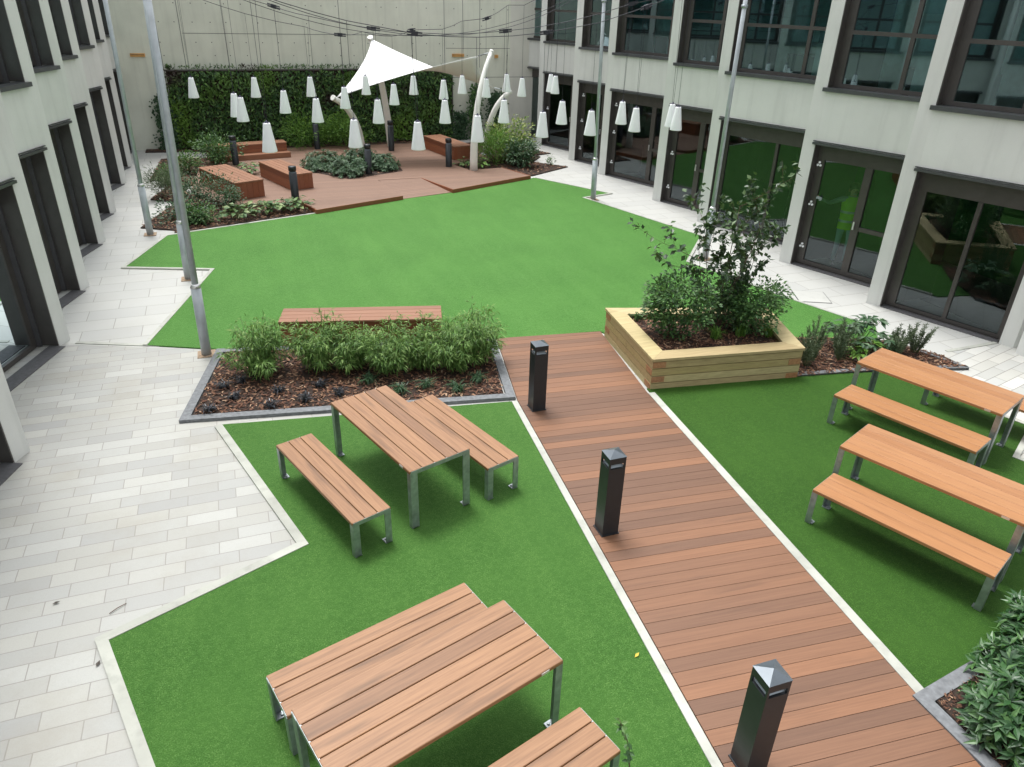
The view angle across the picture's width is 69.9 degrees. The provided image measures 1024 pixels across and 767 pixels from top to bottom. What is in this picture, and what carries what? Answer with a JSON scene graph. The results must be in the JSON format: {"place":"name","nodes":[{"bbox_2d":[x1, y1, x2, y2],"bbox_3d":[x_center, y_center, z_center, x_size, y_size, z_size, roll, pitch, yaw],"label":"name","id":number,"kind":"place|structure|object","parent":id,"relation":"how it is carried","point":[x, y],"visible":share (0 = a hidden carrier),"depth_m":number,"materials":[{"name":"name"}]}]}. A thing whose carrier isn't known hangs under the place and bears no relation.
{"place":"outdoors","nodes":[
{"label":"outdoors","id":0,"kind":"place"},
{"bbox_2d":[0,344,341,766],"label":"block paving","id":1,"kind":"structure","parent":0,"point":[120,485],"depth_m":7.66,"materials":[{"name":"grey stone"}]},
{"bbox_2d":[144,0,215,358],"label":"lighting pole","id":2,"kind":"object","parent":1,"relation":"on","point":[200,317],"visible":1,"depth_m":10.15,"materials":[{"name":"grey metal"}]},
{"bbox_2d":[275,0,663,37],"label":"catenary cable","id":3,"kind":"object","parent":2,"relation":"attached to","point":[546,32],"visible":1,"depth_m":12.80,"materials":[{"name":"metal"}]},
{"bbox_2d":[250,3,277,152],"bbox_3d":[-4.038,-4.946,11.766,0.248,2.374,0.248,25,36,37],"label":"hanging lantern","id":4,"kind":"object","parent":3,"relation":"hanging from","point":[268,144],"visible":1,"depth_m":12.14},
{"bbox_2d":[94,424,308,766],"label":"kerb","id":5,"kind":"structure","parent":1,"relation":"on","point":[141,750],"depth_m":6.61,"materials":[{"name":"white concrete"}]},
{"bbox_2d":[109,401,710,766],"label":"lawn","id":6,"kind":"structure","parent":0,"point":[195,672],"depth_m":6.70,"materials":[{"name":"green plant"}]},
{"bbox_2d":[276,433,392,557],"bbox_3d":[-1.949,1.157,7.915,0.430,0.430,1.768,-20,35,-35],"label":"picnic bench","id":7,"kind":"object","parent":6,"relation":"on","point":[349,496],"visible":1,"depth_m":7.67,"materials":[{"name":"brown wood"}]},
{"bbox_2d":[266,583,486,755],"bbox_3d":[-1.014,2.245,5.920,1.768,0.430,0.430,-18,33,-32],"label":"picnic bench","id":8,"kind":"object","parent":6,"relation":"on","point":[303,681],"visible":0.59,"depth_m":5.74,"materials":[{"name":"wood"}]},
{"bbox_2d":[331,385,469,528],"bbox_3d":[-1.298,0.776,8.353,0.744,0.725,1.768,-19,34,-34],"label":"picnic table","id":9,"kind":"object","parent":6,"relation":"on","point":[412,441],"visible":1,"depth_m":8.04,"materials":[{"name":"brown wood"}]},
{"bbox_2d":[291,600,562,766],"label":"picnic table","id":10,"kind":"object","parent":6,"relation":"on","point":[397,709],"visible":0.97,"depth_m":5.08,"materials":[{"name":"wood"}]},
{"bbox_2d":[409,395,518,499],"bbox_3d":[-0.648,0.723,8.802,0.430,0.430,1.768,-19,34,-34],"label":"picnic bench","id":11,"kind":"object","parent":6,"relation":"on","point":[489,454],"visible":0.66,"depth_m":8.49,"materials":[{"name":"wood"}]},
{"bbox_2d":[488,707,620,766],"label":"picnic bench","id":12,"kind":"object","parent":6,"relation":"on","point":[578,737],"visible":1,"depth_m":5.04,"materials":[{"name":"wood"}]},
{"bbox_2d":[128,178,877,349],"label":"lawn","id":13,"kind":"structure","parent":0,"point":[533,257],"depth_m":15.30,"materials":[{"name":"green plant"}]},
{"bbox_2d":[278,306,441,345],"bbox_3d":[-2.405,-0.923,11.835,2.530,0.450,0.554,-2,28,-6],"label":"timber bench","id":14,"kind":"object","parent":13,"relation":"on","point":[370,316],"visible":0.59,"depth_m":11.64,"materials":[{"name":"red wood"}]},
{"bbox_2d":[35,136,995,405],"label":"pavement","id":15,"kind":"structure","parent":0,"point":[115,304],"depth_m":14.56,"materials":[{"name":"stone"}]},
{"bbox_2d":[103,0,156,236],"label":"lighting pole","id":16,"kind":"object","parent":15,"relation":"on","point":[145,208],"visible":1,"depth_m":15.57,"materials":[{"name":"grey metal"}]},
{"bbox_2d":[141,160,171,197],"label":"shrub","id":17,"kind":"object","parent":15,"relation":"on","point":[161,182],"visible":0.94,"depth_m":19.14,"materials":[{"name":"plant"}]},
{"bbox_2d":[149,95,183,149],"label":"climbing plant","id":18,"kind":"object","parent":15,"relation":"on","point":[158,119],"visible":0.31,"depth_m":24.66,"materials":[{"name":"green plant"}]},
{"bbox_2d":[143,0,190,281],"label":"lighting pole","id":19,"kind":"object","parent":15,"relation":"on","point":[186,277],"visible":0.63,"depth_m":13.34,"materials":[{"name":"grey metal"}]},
{"bbox_2d":[185,198,222,225],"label":"shrub","id":20,"kind":"object","parent":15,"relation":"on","point":[204,219],"visible":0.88,"depth_m":17.25,"materials":[{"name":"green plant"}]},
{"bbox_2d":[121,213,315,344],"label":"kerb","id":21,"kind":"structure","parent":15,"relation":"on","point":[168,318],"depth_m":14.59,"materials":[{"name":"concrete"}]},
{"bbox_2d":[190,128,246,164],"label":"shrub","id":22,"kind":"object","parent":15,"relation":"on","point":[220,154],"visible":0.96,"depth_m":22.60,"materials":[{"name":"green plant"}]},
{"bbox_2d":[140,175,312,232],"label":"bark mulch","id":23,"kind":"object","parent":15,"relation":"on","point":[230,220],"visible":0.41,"depth_m":17.97,"materials":[{"name":"wood"}]},
{"bbox_2d":[168,167,239,211],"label":"shrub","id":24,"kind":"object","parent":23,"relation":"on","point":[195,190],"visible":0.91,"depth_m":18.42,"materials":[{"name":"green plant"}]},
{"bbox_2d":[108,0,541,149],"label":"back wall","id":25,"kind":"structure","parent":15,"relation":"on","point":[203,31],"depth_m":25.30,"materials":[{"name":"concrete"}]},
{"bbox_2d":[179,340,515,422],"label":"kerb","id":26,"kind":"structure","parent":15,"relation":"on","point":[187,416],"depth_m":10.09,"materials":[{"name":"grey stone"}]},
{"bbox_2d":[193,349,503,414],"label":"bark mulch","id":27,"kind":"object","parent":15,"relation":"on","point":[295,376],"visible":0.58,"depth_m":10.48,"materials":[{"name":"wood"}]},
{"bbox_2d":[211,309,293,379],"bbox_3d":[-3.667,-0.579,10.485,1.117,1.027,1.095,18,32,28],"label":"bamboo","id":28,"kind":"object","parent":27,"relation":"on","point":[261,359],"visible":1,"depth_m":10.43,"materials":[{"name":"green plant"}]},
{"bbox_2d":[281,308,348,373],"bbox_3d":[-2.841,-0.621,10.694,0.991,0.944,1.096,-4,29,-11],"label":"bamboo","id":29,"kind":"object","parent":27,"relation":"on","point":[311,351],"visible":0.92,"depth_m":10.58,"materials":[{"name":"green plant"}]},
{"bbox_2d":[322,319,383,375],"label":"bamboo","id":30,"kind":"object","parent":27,"relation":"on","point":[343,357],"visible":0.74,"depth_m":10.64,"materials":[{"name":"green plant"}]},
{"bbox_2d":[345,311,427,376],"bbox_3d":[-1.831,-0.596,10.689,1.177,0.943,1.181,21,33,32],"label":"bamboo","id":31,"kind":"object","parent":27,"relation":"on","point":[389,357],"visible":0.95,"depth_m":10.52,"materials":[{"name":"green plant"}]},
{"bbox_2d":[387,310,452,373],"bbox_3d":[-1.343,-0.596,10.810,1.055,0.859,1.034,-12,31,-24],"label":"bamboo","id":32,"kind":"object","parent":27,"relation":"on","point":[426,358],"visible":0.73,"depth_m":10.76,"materials":[{"name":"green plant"}]},
{"bbox_2d":[414,310,489,371],"bbox_3d":[-0.860,-0.620,10.854,1.098,0.920,1.220,11,29,17],"label":"bamboo","id":33,"kind":"object","parent":27,"relation":"on","point":[451,354],"visible":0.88,"depth_m":10.65,"materials":[{"name":"green plant"}]},
{"bbox_2d":[442,295,507,365],"bbox_3d":[-0.558,-0.771,10.983,1.152,1.047,1.034,-11,31,-23],"label":"bamboo","id":34,"kind":"object","parent":27,"relation":"on","point":[484,346],"visible":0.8,"depth_m":10.84,"materials":[{"name":"green plant"}]},
{"bbox_2d":[192,143,530,213],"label":"deck","id":35,"kind":"structure","parent":15,"relation":"on","point":[426,172],"depth_m":21.38,"materials":[{"name":"brown wood"}]},
{"bbox_2d":[198,164,264,199],"bbox_3d":[-7.609,-5.474,19.861,0.794,0.450,2.345,-22,36,-37],"label":"timber bench","id":36,"kind":"object","parent":35,"relation":"on","point":[250,185],"visible":0.87,"depth_m":19.34,"materials":[{"name":"red wood"}]},
{"bbox_2d":[206,139,290,162],"bbox_3d":[-8.512,-7.515,23.673,2.483,0.430,0.837,-14,32,-26],"label":"timber bench","id":37,"kind":"object","parent":35,"relation":"on","point":[251,150],"visible":0.66,"depth_m":23.63,"materials":[{"name":"red wood"}]},
{"bbox_2d":[258,159,313,189],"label":"timber bench","id":38,"kind":"object","parent":35,"relation":"on","point":[276,171],"visible":0.74,"depth_m":20.47,"materials":[{"name":"red wood"}]},
{"bbox_2d":[304,161,402,178],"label":"bark mulch","id":39,"kind":"object","parent":35,"relation":"on","point":[374,172],"visible":0.2,"depth_m":22.13,"materials":[{"name":"wood"}]},
{"bbox_2d":[300,149,345,172],"bbox_3d":[-5.799,-6.887,22.533,1.575,0.601,1.516,-2,28,-6],"label":"viburnum","id":40,"kind":"object","parent":39,"relation":"on","point":[314,163],"visible":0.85,"depth_m":22.24,"materials":[{"name":"green plant"}]},
{"bbox_2d":[326,155,373,178],"bbox_3d":[-4.870,-6.559,21.961,1.370,0.551,1.463,-11,31,-23],"label":"viburnum","id":41,"kind":"object","parent":39,"relation":"on","point":[353,167],"visible":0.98,"depth_m":21.68,"materials":[{"name":"green plant"}]},
{"bbox_2d":[367,35,394,145],"bbox_3d":[-4.435,-9.820,24.927,0.406,3.705,1.431,10,29,16],"label":"sail mast","id":42,"kind":"object","parent":35,"relation":"on","point":[385,104],"visible":0.45,"depth_m":25.16,"materials":[{"name":"metal"}]},
{"bbox_2d":[337,40,501,96],"bbox_3d":[-2.737,-10.001,23.258,5.784,1.586,2.262,-4,28,-10],"label":"shade sail","id":43,"kind":"object","parent":42,"relation":"attached to","point":[396,63],"visible":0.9,"depth_m":23.05,"materials":[{"name":"white fabric"}]},
{"bbox_2d":[423,134,469,159],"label":"timber bench","id":44,"kind":"object","parent":35,"relation":"on","point":[436,144],"visible":0.86,"depth_m":24.83,"materials":[{"name":"red wood"}]},
{"bbox_2d":[449,105,471,139],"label":"climbing plant","id":45,"kind":"object","parent":15,"relation":"on","point":[459,131],"visible":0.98,"depth_m":28.01,"materials":[{"name":"green plant"}]},
{"bbox_2d":[458,142,567,175],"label":"bark mulch","id":46,"kind":"object","parent":15,"relation":"on","point":[536,168],"visible":0.27,"depth_m":24.02,"materials":[{"name":"wood"}]},
{"bbox_2d":[470,49,493,170],"bbox_3d":[-0.995,-8.392,22.660,0.391,3.500,1.387,11,29,16],"label":"sail mast","id":47,"kind":"object","parent":46,"relation":"on","point":[474,155],"visible":0.64,"depth_m":22.27,"materials":[{"name":"metal"}]},
{"bbox_2d":[589,0,606,200],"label":"lighting pole","id":48,"kind":"object","parent":15,"relation":"on","point":[594,176],"visible":1,"depth_m":19.37,"materials":[{"name":"grey metal"}]},
{"bbox_2d":[512,401,722,766],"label":"kerb","id":49,"kind":"structure","parent":15,"relation":"on","point":[692,721],"depth_m":6.75,"materials":[{"name":"white concrete"}]},
{"bbox_2d":[535,177,862,321],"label":"kerb","id":50,"kind":"structure","parent":15,"relation":"on","point":[692,251],"depth_m":17.78,"materials":[{"name":"concrete"}]},
{"bbox_2d":[604,308,804,388],"bbox_3d":[2.959,-0.576,11.404,2.750,0.510,1.933,-1,28,-4],"label":"timber planter","id":51,"kind":"object","parent":15,"relation":"on","point":[649,361],"visible":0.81,"depth_m":10.80,"materials":[{"name":"beige wood"}]},
{"bbox_2d":[630,317,777,350],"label":"bark mulch","id":52,"kind":"object","parent":51,"relation":"in","point":[701,338],"visible":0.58,"depth_m":11.28,"materials":[{"name":"wood"}]},
{"bbox_2d":[637,264,722,340],"bbox_3d":[2.521,-1.174,11.073,1.239,1.121,0.985,6,28,8],"label":"shrub","id":53,"kind":"object","parent":52,"relation":"on","point":[670,301],"visible":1,"depth_m":10.94,"materials":[{"name":"green plant"}]},
{"bbox_2d":[627,161,800,331],"bbox_3d":[2.937,-2.100,11.036,2.394,2.716,1.334,7,28,10],"label":"birch tree","id":54,"kind":"object","parent":52,"relation":"on","point":[741,254],"visible":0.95,"depth_m":10.89,"materials":[{"name":"green plant"}]},
{"bbox_2d":[681,271,749,329],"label":"shrub","id":55,"kind":"object","parent":52,"relation":"on","point":[716,295],"visible":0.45,"depth_m":11.30,"materials":[{"name":"green plant"}]},
{"bbox_2d":[707,269,794,336],"bbox_3d":[3.659,-1.296,11.432,1.380,1.071,1.351,22,34,33],"label":"shrub","id":56,"kind":"object","parent":52,"relation":"on","point":[751,309],"visible":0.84,"depth_m":11.14,"materials":[{"name":"green plant"}]},
{"bbox_2d":[698,0,747,260],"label":"lighting pole","id":57,"kind":"object","parent":15,"relation":"on","point":[744,6],"visible":0.81,"depth_m":14.67,"materials":[{"name":"grey metal"}]},
{"bbox_2d":[497,331,980,766],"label":"deck path","id":58,"kind":"structure","parent":15,"relation":"on","point":[723,590],"depth_m":7.04,"materials":[{"name":"wood"}]},
{"bbox_2d":[527,340,548,411],"bbox_3d":[0.349,-0.117,9.798,0.204,1.010,0.204,-8,30,-18],"label":"bollard light","id":59,"kind":"object","parent":58,"relation":"on","point":[538,367],"visible":1,"depth_m":9.72,"materials":[{"name":"black metal"}]},
{"bbox_2d":[593,447,626,536],"bbox_3d":[1.010,1.104,7.537,0.204,1.010,0.204,-8,30,-18],"label":"bollard light","id":60,"kind":"object","parent":58,"relation":"on","point":[610,488],"visible":1,"depth_m":7.46,"materials":[{"name":"black metal"}]},
{"bbox_2d":[728,659,792,766],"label":"bollard light","id":61,"kind":"object","parent":58,"relation":"on","point":[767,692],"visible":1,"depth_m":5.09,"materials":[{"name":"black metal"}]},
{"bbox_2d":[648,392,923,692],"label":"kerb","id":62,"kind":"structure","parent":15,"relation":"on","point":[901,670],"depth_m":7.42,"materials":[{"name":"white concrete"}]},
{"bbox_2d":[796,336,968,375],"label":"bark mulch","id":63,"kind":"object","parent":15,"relation":"on","point":[826,359],"visible":0.34,"depth_m":11.61,"materials":[{"name":"wood"}]},
{"bbox_2d":[798,326,829,365],"bbox_3d":[4.596,-0.564,11.263,0.452,0.632,0.413,-21,35,-36],"label":"rosemary","id":64,"kind":"object","parent":63,"relation":"on","point":[808,355],"visible":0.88,"depth_m":11.25,"materials":[{"name":"plant"}]},
{"bbox_2d":[824,314,896,351],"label":"fig leaf plant","id":65,"kind":"object","parent":63,"relation":"on","point":[866,324],"visible":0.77,"depth_m":11.71,"materials":[{"name":"green plant"}]},
{"bbox_2d":[912,650,1001,766],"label":"kerb","id":66,"kind":"structure","parent":15,"relation":"on","point":[926,698],"depth_m":5.91,"materials":[{"name":"grey concrete"}]},
{"bbox_2d":[936,649,1019,766],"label":"bark mulch","id":67,"kind":"object","parent":15,"relation":"on","point":[947,703],"visible":0.12,"depth_m":5.91,"materials":[{"name":"wood"}]},
{"bbox_2d":[953,661,1023,766],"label":"laurel","id":68,"kind":"object","parent":67,"relation":"on","point":[994,708],"visible":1,"depth_m":5.54,"materials":[{"name":"green plant"}]},
{"bbox_2d":[963,621,1023,700],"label":"laurel","id":69,"kind":"object","parent":67,"relation":"on","point":[1001,648],"visible":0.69,"depth_m":6.11,"materials":[{"name":"green plant"}]},
{"bbox_2d":[994,589,1023,645],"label":"laurel","id":70,"kind":"object","parent":67,"relation":"on","point":[1013,613],"visible":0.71,"depth_m":6.50,"materials":[{"name":"green plant"}]},
{"bbox_2d":[647,372,1023,687],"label":"lawn","id":71,"kind":"structure","parent":0,"point":[771,446],"depth_m":8.41,"materials":[{"name":"green plant"}]},
{"bbox_2d":[804,473,1011,611],"bbox_3d":[3.966,1.561,7.474,0.470,0.430,1.768,-22,36,-37],"label":"picnic bench","id":72,"kind":"object","parent":71,"relation":"on","point":[990,562],"visible":1,"depth_m":7.27,"materials":[{"name":"wood"}]},
{"bbox_2d":[827,384,990,467],"bbox_3d":[5.007,0.593,9.352,0.470,0.430,1.768,-21,35,-36],"label":"picnic bench","id":73,"kind":"object","parent":71,"relation":"on","point":[974,444],"visible":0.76,"depth_m":9.17,"materials":[{"name":"orange wood"}]},
{"bbox_2d":[832,424,1023,582],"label":"picnic table","id":74,"kind":"object","parent":71,"relation":"on","point":[988,491],"visible":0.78,"depth_m":7.63,"materials":[{"name":"wood"}]},
{"bbox_2d":[849,348,1023,464],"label":"picnic table","id":75,"kind":"object","parent":71,"relation":"on","point":[1000,403],"visible":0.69,"depth_m":9.43,"materials":[{"name":"orange wood"}]},
{"bbox_2d":[940,344,1023,457],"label":"block paving","id":76,"kind":"structure","parent":0,"point":[1000,365],"depth_m":11.65,"materials":[{"name":"grey stone"}]},
{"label":"ground","id":77,"kind":"structure","parent":0,"visible":0},
{"bbox_2d":[0,0,132,485],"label":"office building","id":78,"kind":"structure","parent":77,"relation":"on","point":[65,154],"depth_m":12.89,"materials":[{"name":"white paint"}]},
{"bbox_2d":[0,0,24,81],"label":"window","id":79,"kind":"structure","parent":78,"relation":"in","point":[7,44],"depth_m":11.58,"materials":[{"name":"black glass"}]},
{"bbox_2d":[0,185,58,371],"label":"window","id":80,"kind":"structure","parent":78,"relation":"in","point":[17,339],"depth_m":10.76,"materials":[{"name":"brown metal"}]},
{"bbox_2d":[16,0,53,65],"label":"window","id":81,"kind":"structure","parent":78,"relation":"in","point":[33,6],"depth_m":13.92,"materials":[{"name":"black glass"}]},
{"bbox_2d":[20,151,79,293],"bbox_3d":[-8.065,-2.325,11.954,0.359,2.488,2.125,1,28,-2],"label":"window","id":82,"kind":"structure","parent":78,"relation":"in","point":[38,160],"depth_m":12.83,"materials":[{"name":"brown metal"}]},
{"bbox_2d":[49,0,72,54],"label":"window","id":83,"kind":"structure","parent":78,"relation":"in","point":[56,8],"depth_m":16.08,"materials":[{"name":"black glass"}]},
{"bbox_2d":[49,124,97,245],"bbox_3d":[-9.101,-3.537,14.178,0.359,2.488,2.580,1,28,-2],"label":"window","id":84,"kind":"structure","parent":78,"relation":"in","point":[64,131],"depth_m":15.25,"materials":[{"name":"brown metal"}]},
{"bbox_2d":[71,0,89,44],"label":"window","id":85,"kind":"structure","parent":78,"relation":"in","point":[76,4],"depth_m":18.76,"materials":[{"name":"black glass"}]},
{"bbox_2d":[75,106,109,212],"bbox_3d":[-10.014,-4.783,16.472,0.359,2.488,2.188,1,28,-2],"label":"window","id":86,"kind":"structure","parent":78,"relation":"in","point":[83,122],"depth_m":17.40,"materials":[{"name":"black glass"}]},
{"bbox_2d":[92,90,120,183],"bbox_3d":[-11.153,-6.069,18.831,0.359,2.488,2.897,1,28,-2],"label":"window","id":87,"kind":"structure","parent":78,"relation":"in","point":[97,96],"depth_m":20.08,"materials":[{"name":"black glass"}]},
{"bbox_2d":[278,108,335,149],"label":"bush","id":88,"kind":"object","parent":77,"relation":"on","point":[299,138],"visible":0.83,"depth_m":25.43,"materials":[{"name":"green plant"}]},
{"bbox_2d":[163,63,454,149],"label":"green wall","id":89,"kind":"structure","parent":77,"relation":"on","point":[209,108],"depth_m":25.64,"materials":[{"name":"plant"}]},
{"bbox_2d":[319,106,376,145],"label":"bush","id":90,"kind":"object","parent":77,"relation":"on","point":[337,133],"visible":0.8,"depth_m":25.56,"materials":[{"name":"green plant"}]},
{"bbox_2d":[469,126,513,165],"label":"bush","id":91,"kind":"object","parent":77,"relation":"on","point":[487,151],"visible":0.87,"depth_m":24.00,"materials":[{"name":"green plant"}]},
{"bbox_2d":[482,113,535,159],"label":"bush","id":92,"kind":"object","parent":77,"relation":"on","point":[522,137],"visible":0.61,"depth_m":24.66,"materials":[{"name":"green plant"}]},
{"bbox_2d":[501,137,539,167],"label":"bush","id":93,"kind":"object","parent":77,"relation":"on","point":[517,152],"visible":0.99,"depth_m":23.81,"materials":[{"name":"green plant"}]},
{"bbox_2d":[527,0,1023,356],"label":"office building","id":94,"kind":"structure","parent":77,"relation":"on","point":[908,115],"depth_m":15.58,"materials":[{"name":"white concrete"}]},
{"bbox_2d":[541,73,572,148],"bbox_3d":[2.076,-9.703,26.381,0.218,2.488,2.649,-20,35,-35],"label":"door","id":95,"kind":"structure","parent":94,"relation":"in","point":[565,80],"depth_m":27.01,"materials":[{"name":"brown metal"}]},
{"bbox_2d":[574,83,604,164],"bbox_3d":[2.891,-8.480,24.125,0.218,2.488,1.970,-20,35,-35],"label":"door","id":96,"kind":"structure","parent":94,"relation":"in","point":[584,88],"depth_m":24.55,"materials":[{"name":"brown metal"}]},
{"bbox_2d":[581,0,610,48],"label":"window","id":97,"kind":"structure","parent":94,"relation":"in","point":[588,4],"depth_m":23.31,"materials":[{"name":"brown metal"}]},
{"bbox_2d":[605,91,663,184],"bbox_3d":[4.068,-7.202,21.783,0.218,2.488,3.116,-20,35,-35],"label":"door","id":98,"kind":"structure","parent":94,"relation":"in","point":[653,102],"depth_m":22.25,"materials":[{"name":"brown metal"}]},
{"bbox_2d":[615,0,674,56],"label":"window","id":99,"kind":"structure","parent":94,"relation":"in","point":[622,20],"depth_m":21.22,"materials":[{"name":"brown metal"}]},
{"bbox_2d":[660,108,711,208],"bbox_3d":[4.856,-5.887,19.353,0.218,2.488,1.875,-20,35,-35],"label":"door","id":100,"kind":"structure","parent":94,"relation":"in","point":[705,118],"depth_m":19.70,"materials":[{"name":"brown metal"}]},
{"bbox_2d":[677,0,728,65],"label":"window","id":101,"kind":"structure","parent":94,"relation":"in","point":[690,15],"depth_m":18.35,"materials":[{"name":"brown metal"}]},
{"bbox_2d":[707,120,804,241],"bbox_3d":[5.971,-4.667,17.117,0.218,2.488,2.925,-20,35,-35],"label":"window","id":102,"kind":"structure","parent":94,"relation":"in","point":[778,136],"depth_m":17.20,"materials":[{"name":"brown metal"}]},
{"bbox_2d":[729,0,825,78],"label":"window","id":103,"kind":"structure","parent":94,"relation":"in","point":[812,27],"depth_m":16.25,"materials":[{"name":"brown metal"}]},
{"bbox_2d":[790,145,903,283],"bbox_3d":[6.856,-3.340,14.668,0.218,2.488,2.182,-20,35,-35],"label":"door","id":104,"kind":"structure","parent":94,"relation":"in","point":[821,154],"depth_m":14.90,"materials":[{"name":"brown metal"}]},
{"bbox_2d":[828,0,937,96],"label":"window","id":105,"kind":"structure","parent":94,"relation":"in","point":[847,31],"depth_m":13.68,"materials":[{"name":"brown metal"}]},
{"bbox_2d":[880,171,1023,342],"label":"window","id":106,"kind":"structure","parent":94,"relation":"in","point":[924,183],"depth_m":12.71,"materials":[{"name":"brown metal"}]},
{"bbox_2d":[936,0,1023,113],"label":"window","id":107,"kind":"structure","parent":94,"relation":"in","point":[963,39],"depth_m":11.72,"materials":[{"name":"brown metal"}]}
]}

